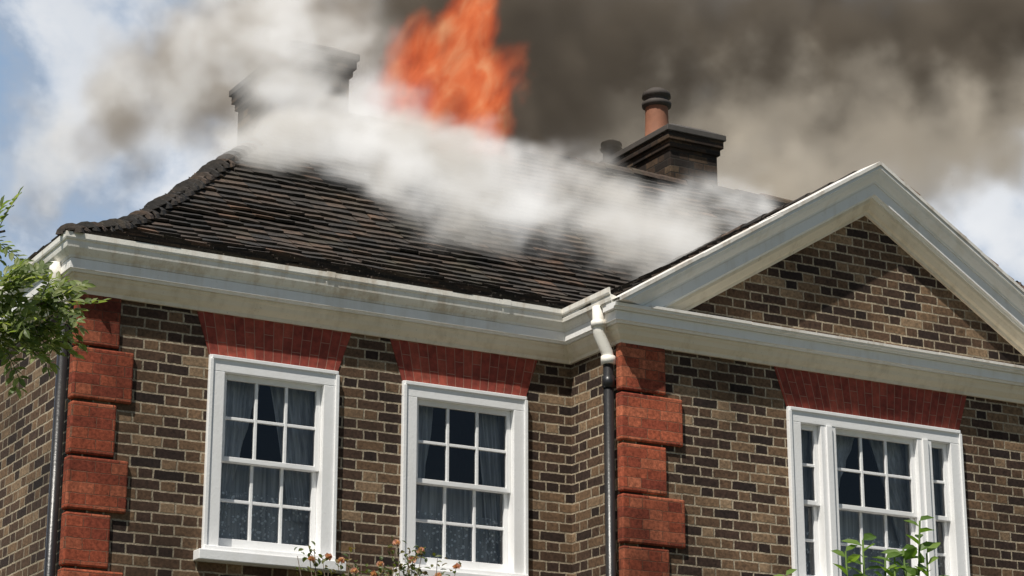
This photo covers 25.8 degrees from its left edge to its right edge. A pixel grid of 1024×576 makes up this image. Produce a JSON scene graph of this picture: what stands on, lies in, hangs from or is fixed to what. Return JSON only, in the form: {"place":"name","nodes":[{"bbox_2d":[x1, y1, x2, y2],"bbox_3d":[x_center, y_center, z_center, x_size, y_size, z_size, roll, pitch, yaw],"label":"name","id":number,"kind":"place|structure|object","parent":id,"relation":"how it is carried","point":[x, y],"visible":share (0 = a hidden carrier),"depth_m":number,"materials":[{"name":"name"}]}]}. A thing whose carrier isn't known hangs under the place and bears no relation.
{"place":"outdoors","nodes":[
{"label":"outdoors","id":0,"kind":"place"},
{"bbox_2d":[0,186,108,398],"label":"rowan tree","id":1,"kind":"object","parent":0,"point":[12,327],"visible":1,"depth_m":8.89,"materials":[{"name":"green plant"}]},
{"bbox_2d":[0,0,1023,285],"label":"sky","id":2,"kind":"structure","parent":0,"point":[107,106],"materials":[{"name":"grey"}]},
{"bbox_2d":[562,195,809,317],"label":"wing roof tiles","id":3,"kind":"object","parent":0,"point":[662,268],"visible":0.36,"depth_m":17.41,"materials":[{"name":"black tile"}]},
{"bbox_2d":[774,515,948,575],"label":"garden shrub","id":4,"kind":"object","parent":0,"point":[910,552],"visible":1,"depth_m":8.99,"materials":[{"name":"green plant"}]},
{"label":"ground","id":5,"kind":"structure","parent":0,"visible":0},
{"bbox_2d":[294,536,460,575],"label":"climbing rose","id":6,"kind":"object","parent":5,"relation":"on","point":[411,559],"visible":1,"depth_m":15.55,"materials":[{"name":"green plant"}]},
{"bbox_2d":[0,216,1023,575],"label":"walls","id":7,"kind":"structure","parent":5,"relation":"on","point":[726,464],"depth_m":16.61,"materials":[{"name":"brown brick"}]},
{"bbox_2d":[197,311,351,370],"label":"flat brick arch","id":8,"kind":"structure","parent":7,"relation":"in","point":[262,340],"depth_m":15.90,"materials":[{"name":"red brick"}]},
{"bbox_2d":[44,323,615,575],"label":"black downpipe","id":9,"kind":"object","parent":7,"relation":"attached to","point":[608,382],"visible":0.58,"depth_m":15.16,"materials":[{"name":"paint"}]},
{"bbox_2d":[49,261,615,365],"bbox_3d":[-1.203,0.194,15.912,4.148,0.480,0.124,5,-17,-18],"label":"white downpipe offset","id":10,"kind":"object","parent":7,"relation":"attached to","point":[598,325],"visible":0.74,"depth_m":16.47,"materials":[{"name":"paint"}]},
{"bbox_2d":[193,545,528,575],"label":"window sills","id":11,"kind":"structure","parent":7,"relation":"attached to","point":[246,556],"depth_m":15.42,"materials":[{"name":"white stone"}]},
{"bbox_2d":[57,293,685,575],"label":"corner quoins","id":12,"kind":"object","parent":7,"relation":"attached to","point":[91,483],"visible":0.98,"depth_m":15.29,"materials":[{"name":"red brick"}]},
{"bbox_2d":[141,129,762,300],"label":"roof deck","id":13,"kind":"structure","parent":7,"relation":"on","point":[442,211],"depth_m":18.87,"materials":[{"name":"ceramic"}]},
{"bbox_2d":[231,48,356,144],"bbox_3d":[-1.994,-1.258,20.179,0.640,1.340,1.360,9,-19,-28],"label":"chimney stack","id":14,"kind":"object","parent":13,"relation":"on","point":[313,85],"visible":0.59,"depth_m":19.82,"materials":[{"name":"grey brick"}]},
{"bbox_2d":[229,40,359,97],"bbox_3d":[-1.994,-1.967,20.390,0.680,0.140,1.400,9,-19,-28],"label":"chimney cap","id":15,"kind":"object","parent":14,"relation":"on","point":[315,48],"visible":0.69,"depth_m":19.88,"materials":[{"name":"grey concrete"}]},
{"bbox_2d":[62,112,783,308],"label":"front roof tiles","id":16,"kind":"object","parent":13,"relation":"on","point":[363,220],"visible":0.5,"depth_m":18.63,"materials":[{"name":"tile"}]},
{"bbox_2d":[27,111,1022,285],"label":"hip end roof tiles","id":17,"kind":"object","parent":13,"relation":"on","point":[34,254],"visible":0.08,"depth_m":15.79,"materials":[{"name":"ceramic"}]},
{"bbox_2d":[56,109,1023,287],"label":"hip and ridge tiles","id":18,"kind":"object","parent":13,"relation":"attached to","point":[193,182],"visible":0.41,"depth_m":18.78,"materials":[{"name":"ceramic"}]},
{"bbox_2d":[609,130,723,184],"bbox_3d":[1.355,-0.562,22.758,0.660,1.480,1.910,9,-19,-28],"label":"chimney stack","id":19,"kind":"object","parent":13,"relation":"on","point":[677,155],"visible":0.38,"depth_m":22.17,"materials":[{"name":"brown brick"}]},
{"bbox_2d":[603,149,618,159],"bbox_3d":[1.047,-1.319,23.551,0.224,0.245,0.224,9,-19,-28],"label":"chimney pot","id":20,"kind":"object","parent":19,"relation":"on","point":[607,153],"visible":0.16,"depth_m":23.50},
{"bbox_2d":[600,140,621,152],"bbox_3d":[1.047,-1.496,23.604,0.236,0.125,0.236,9,-19,-28],"label":"chimney pot cowl","id":21,"kind":"object","parent":20,"relation":"on","point":[611,144],"visible":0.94,"depth_m":23.52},
{"bbox_2d":[645,104,668,135],"bbox_3d":[1.481,-1.629,22.845,0.291,0.435,0.291,9,-19,-28],"label":"chimney pot","id":22,"kind":"object","parent":19,"relation":"on","point":[656,116],"visible":0.39,"depth_m":22.78,"materials":[{"name":"ceramic"}]},
{"bbox_2d":[642,87,670,110],"bbox_3d":[1.481,-1.940,22.937,0.307,0.215,0.307,9,-19,-28],"label":"chimney pot cowl","id":23,"kind":"object","parent":22,"relation":"on","point":[656,95],"visible":0.9,"depth_m":22.82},
{"bbox_2d":[599,123,725,162],"bbox_3d":[1.355,-1.338,22.989,0.700,0.140,1.950,9,-19,-28],"label":"chimney cap","id":24,"kind":"object","parent":19,"relation":"on","point":[674,128],"visible":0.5,"depth_m":22.25,"materials":[{"name":"grey concrete"}]},
{"bbox_2d":[390,339,536,396],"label":"flat brick arch","id":25,"kind":"structure","parent":7,"relation":"in","point":[457,367],"depth_m":16.62,"materials":[{"name":"red brick"}]},
{"bbox_2d":[0,272,1023,403],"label":"cornice bed mould","id":26,"kind":"object","parent":7,"relation":"attached to","point":[245,307],"visible":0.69,"depth_m":16.66,"materials":[{"name":"beige paint"}]},
{"bbox_2d":[0,257,1023,386],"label":"fascia","id":27,"kind":"structure","parent":7,"relation":"attached to","point":[70,265],"depth_m":16.57,"materials":[{"name":"white paint"}]},
{"bbox_2d":[0,230,618,332],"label":"gutters","id":28,"kind":"object","parent":27,"relation":"on","point":[64,247],"visible":0.81,"depth_m":15.98,"materials":[{"name":"paint"}]},
{"bbox_2d":[323,271,510,323],"bbox_3d":[-0.682,0.073,16.409,1.520,0.168,0.060,9,-19,-28],"label":"gutter joint","id":29,"kind":"object","parent":28,"relation":"on","point":[330,283],"visible":1,"depth_m":16.08,"materials":[{"name":"paint"}]},
{"bbox_2d":[603,301,1023,374],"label":"pediment base cornice","id":30,"kind":"structure","parent":27,"relation":"on","point":[613,306],"depth_m":17.15,"materials":[{"name":"white paint"}]},
{"bbox_2d":[648,305,1023,368],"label":"lead flashing","id":31,"kind":"object","parent":30,"relation":"on","point":[827,335],"visible":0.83,"depth_m":17.27,"materials":[{"name":"grey metal"}]},
{"bbox_2d":[613,165,1023,315],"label":"raking cyma","id":32,"kind":"object","parent":31,"relation":"on","point":[938,228],"visible":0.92,"depth_m":17.83,"materials":[{"name":"white wood"}]},
{"bbox_2d":[616,161,1023,299],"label":"verge flashing","id":33,"kind":"object","parent":32,"relation":"attached to","point":[638,287],"visible":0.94,"depth_m":17.37,"materials":[{"name":"grey metal"}]},
{"bbox_2d":[201,354,969,575],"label":"window frames","id":34,"kind":"structure","parent":7,"relation":"attached to","point":[828,424],"depth_m":16.63,"materials":[{"name":"white wood"}]},
{"bbox_2d":[219,381,943,575],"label":"curtains","id":35,"kind":"object","parent":34,"relation":"attached to","point":[240,404],"visible":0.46,"depth_m":16.49,"materials":[{"name":"grey fabric"}]},
{"bbox_2d":[219,491,943,575],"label":"net curtains","id":36,"kind":"object","parent":34,"relation":"attached to","point":[427,533],"visible":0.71,"depth_m":16.31,"materials":[{"name":"white fabric"}]},
{"bbox_2d":[218,374,949,575],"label":"window sashes","id":37,"kind":"object","parent":34,"relation":"in","point":[313,470],"depth_m":16.46,"materials":[{"name":"white wood"}]},
{"bbox_2d":[643,184,1023,332],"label":"raking fascia","id":38,"kind":"structure","parent":7,"relation":"attached to","point":[941,251],"depth_m":17.81,"materials":[{"name":"white wood"}]},
{"bbox_2d":[666,198,1023,355],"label":"raking bed mould","id":39,"kind":"object","parent":7,"relation":"attached to","point":[937,267],"visible":0.91,"depth_m":18.01,"materials":[{"name":"white wood"}]},
{"bbox_2d":[774,366,966,429],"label":"flat brick arch","id":40,"kind":"structure","parent":7,"relation":"in","point":[846,395],"depth_m":17.54,"materials":[{"name":"red brick"}]}
]}

